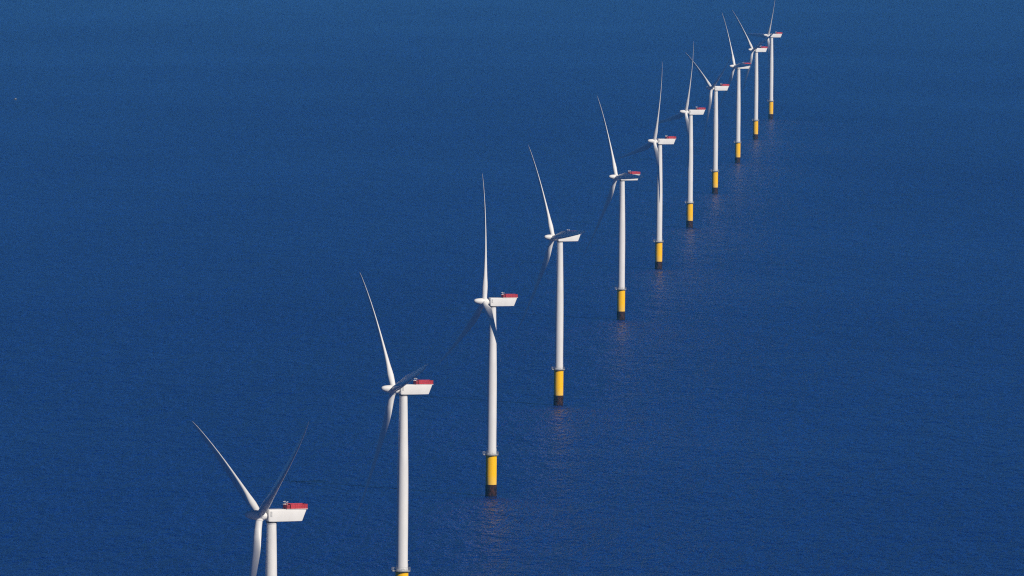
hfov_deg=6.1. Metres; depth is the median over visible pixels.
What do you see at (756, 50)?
wind turbine
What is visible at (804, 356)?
sea
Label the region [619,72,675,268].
wind turbine
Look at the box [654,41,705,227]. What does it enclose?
wind turbine
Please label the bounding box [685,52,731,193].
wind turbine
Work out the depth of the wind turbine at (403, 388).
3735.99 m
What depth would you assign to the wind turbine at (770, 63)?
10354.64 m
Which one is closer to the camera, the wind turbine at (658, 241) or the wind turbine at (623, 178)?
the wind turbine at (623, 178)
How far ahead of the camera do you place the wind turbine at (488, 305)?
4437.70 m
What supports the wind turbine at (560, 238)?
in the sea
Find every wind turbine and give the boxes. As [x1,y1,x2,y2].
[192,421,308,575]
[351,274,432,575]
[435,174,517,495]
[516,145,585,405]
[583,97,643,319]
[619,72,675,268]
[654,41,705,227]
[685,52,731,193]
[718,14,751,162]
[732,10,773,139]
[748,0,781,118]
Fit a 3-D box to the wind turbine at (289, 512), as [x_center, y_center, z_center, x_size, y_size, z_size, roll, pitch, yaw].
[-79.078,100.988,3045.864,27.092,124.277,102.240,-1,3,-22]
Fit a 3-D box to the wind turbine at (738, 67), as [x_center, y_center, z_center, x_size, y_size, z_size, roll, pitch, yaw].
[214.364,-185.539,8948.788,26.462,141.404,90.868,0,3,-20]
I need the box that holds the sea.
[0,0,1023,575]

